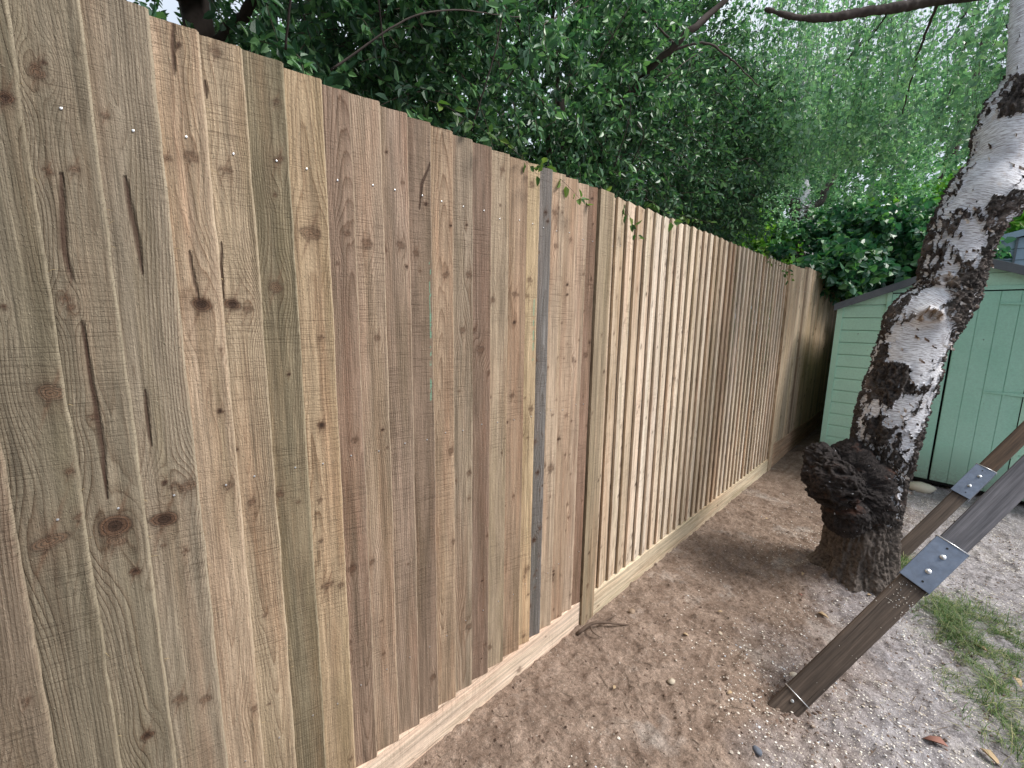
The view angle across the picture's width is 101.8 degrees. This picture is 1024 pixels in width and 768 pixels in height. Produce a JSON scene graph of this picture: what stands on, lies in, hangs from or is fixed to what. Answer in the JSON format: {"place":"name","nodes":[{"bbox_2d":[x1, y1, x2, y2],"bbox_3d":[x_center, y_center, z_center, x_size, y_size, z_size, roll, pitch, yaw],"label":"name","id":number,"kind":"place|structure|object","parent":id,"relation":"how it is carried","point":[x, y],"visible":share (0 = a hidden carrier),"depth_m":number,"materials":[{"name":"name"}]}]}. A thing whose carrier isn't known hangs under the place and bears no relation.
{"place":"outdoors","nodes":[
{"label":"outdoors","id":0,"kind":"place"},
{"bbox_2d":[127,0,1009,321],"label":"sky","id":1,"kind":"structure","parent":0,"point":[170,6],"materials":[{"name":"white"}]},
{"bbox_2d":[408,327,1023,767],"bbox_3d":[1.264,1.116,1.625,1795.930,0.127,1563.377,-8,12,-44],"label":"ground","id":2,"kind":"structure","parent":0,"point":[478,747],"depth_m":1.66,"materials":[{"name":"soil"}]},
{"bbox_2d":[126,0,586,153],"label":"evergreen tree","id":3,"kind":"object","parent":2,"relation":"on","point":[198,15],"visible":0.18,"depth_m":1.44,"materials":[{"name":"green plant"}]},
{"bbox_2d":[0,0,843,767],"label":"timber fence","id":4,"kind":"object","parent":2,"relation":"on","point":[340,428],"visible":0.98,"depth_m":0.96,"materials":[{"name":"brown wood"}]},
{"bbox_2d":[214,0,798,284],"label":"evergreen tree","id":5,"kind":"object","parent":2,"relation":"on","point":[641,70],"visible":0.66,"depth_m":2.06,"materials":[{"name":"green plant"}]},
{"bbox_2d":[576,615,629,637],"bbox_3d":[0.416,1.080,1.860,0.272,0.052,0.076,-4,10,-28],"label":"root","id":6,"kind":"object","parent":2,"relation":"on","point":[585,627],"visible":1,"depth_m":1.84,"materials":[{"name":"brown plant"}]},
{"bbox_2d":[246,0,1023,376],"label":"woodland","id":7,"kind":"object","parent":2,"relation":"on","point":[948,170],"depth_m":8.71,"materials":[{"name":"green plant"}]},
{"bbox_2d":[667,678,674,684],"bbox_3d":[0.611,1.140,1.593,0.029,0.019,0.024,-3,10,-23],"label":"stone","id":8,"kind":"object","parent":2,"relation":"on","point":[671,681],"visible":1,"depth_m":1.59,"materials":[{"name":"beige stone"}]},
{"bbox_2d":[413,476,1023,767],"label":"soil crumbs","id":9,"kind":"object","parent":2,"relation":"on","point":[645,760],"visible":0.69,"depth_m":1.65,"materials":[{"name":"brown soil"}]},
{"bbox_2d":[438,455,1022,767],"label":"twig litter","id":10,"kind":"object","parent":2,"relation":"on","point":[769,670],"visible":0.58,"depth_m":1.56,"materials":[{"name":"brown wood"}]},
{"bbox_2d":[696,208,803,395],"bbox_3d":[3.461,-1.256,6.719,2.301,3.456,2.013,-8,12,-44],"label":"bright shrub","id":11,"kind":"object","parent":2,"relation":"on","point":[761,241],"visible":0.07,"depth_m":5.98,"materials":[{"name":"green plant"}]},
{"bbox_2d":[752,745,761,756],"bbox_3d":[0.786,1.176,1.333,0.025,0.019,0.031,-2,9,-19],"label":"stone","id":12,"kind":"object","parent":2,"relation":"on","point":[757,750],"visible":1,"depth_m":1.33,"materials":[{"name":"grey stone"}]},
{"bbox_2d":[748,677,825,743],"bbox_3d":[0.989,1.165,1.496,0.186,0.021,0.214,-8,12,-44],"label":"soil heap","id":13,"kind":"object","parent":2,"relation":"on","point":[783,715],"visible":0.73,"depth_m":1.48,"materials":[{"name":"brown soil"}]},
{"bbox_2d":[568,479,1023,767],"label":"pale chips","id":14,"kind":"object","parent":2,"relation":"on","point":[618,737],"visible":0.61,"depth_m":1.56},
{"bbox_2d":[661,0,966,397],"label":"background birch","id":15,"kind":"object","parent":2,"relation":"on","point":[907,173],"visible":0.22,"depth_m":6.41,"materials":[{"name":"green plant"}]},
{"bbox_2d":[681,0,1023,596],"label":"birch tree","id":16,"kind":"object","parent":2,"relation":"on","point":[857,483],"visible":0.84,"depth_m":2.24,"materials":[{"name":"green plant"}]},
{"bbox_2d":[733,192,1016,305],"bbox_3d":[4.825,-0.798,5.750,3.326,3.530,3.163,2,9,4],"label":"hazel bush","id":17,"kind":"object","parent":2,"relation":"on","point":[858,258],"visible":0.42,"depth_m":4.89,"materials":[{"name":"green plant"}]},
{"bbox_2d":[768,421,1023,716],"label":"swing frame","id":18,"kind":"object","parent":2,"relation":"on","point":[932,565],"visible":0.96,"depth_m":1.50,"materials":[{"name":"wood"}]},
{"bbox_2d":[817,165,1023,259],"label":"bright shrub","id":19,"kind":"object","parent":2,"relation":"on","point":[1017,223],"visible":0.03,"depth_m":7.44,"materials":[{"name":"green plant"}]},
{"bbox_2d":[820,258,1023,502],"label":"garden shed","id":20,"kind":"structure","parent":2,"relation":"on","point":[977,409],"depth_m":3.38,"materials":[{"name":"green paint"}]},
{"bbox_2d":[887,294,949,478],"bbox_3d":[3.452,0.012,3.629,0.037,1.575,0.430,-6,11,-39],"label":"door","id":21,"kind":"structure","parent":20,"relation":"in","point":[923,463],"depth_m":3.55,"materials":[{"name":"green paint"}]},
{"bbox_2d":[929,290,1023,491],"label":"door","id":22,"kind":"structure","parent":20,"relation":"in","point":[984,389],"depth_m":3.29,"materials":[{"name":"green paint"}]},
{"bbox_2d":[909,481,936,493],"bbox_3d":[3.438,0.870,3.500,0.199,0.083,0.154,7,11,33],"label":"stone","id":23,"kind":"object","parent":2,"relation":"on","point":[921,487],"visible":0.88,"depth_m":3.45,"materials":[{"name":"beige stone"}]},
{"bbox_2d":[923,735,947,746],"bbox_3d":[1.398,1.176,1.373,0.031,0.022,0.061,-8,12,-44],"label":"fallen leaf","id":24,"kind":"object","parent":2,"relation":"on","point":[937,739],"visible":1,"depth_m":1.38,"materials":[{"name":"brown plant"}]},
{"bbox_2d":[980,748,999,763],"bbox_3d":[1.525,1.185,1.325,0.032,0.022,0.047,5,10,25],"label":"fallen leaf","id":25,"kind":"object","parent":2,"relation":"on","point":[994,758],"visible":1,"depth_m":1.33,"materials":[{"name":"beige plant"}]},
{"bbox_2d":[998,229,1023,264],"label":"blue grey shed","id":26,"kind":"structure","parent":2,"relation":"on","point":[1017,249],"depth_m":5.24,"materials":[{"name":"paint"}]},
{"bbox_2d":[1013,676,1022,686],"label":"fallen leaf","id":27,"kind":"object","parent":2,"relation":"on","point":[1018,680],"visible":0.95,"depth_m":1.61,"materials":[{"name":"beige plant"}]},
{"bbox_2d":[900,534,1023,767],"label":"grass","id":28,"kind":"structure","parent":0,"point":[954,617],"depth_m":1.75,"materials":[{"name":"green plant"}]}
]}

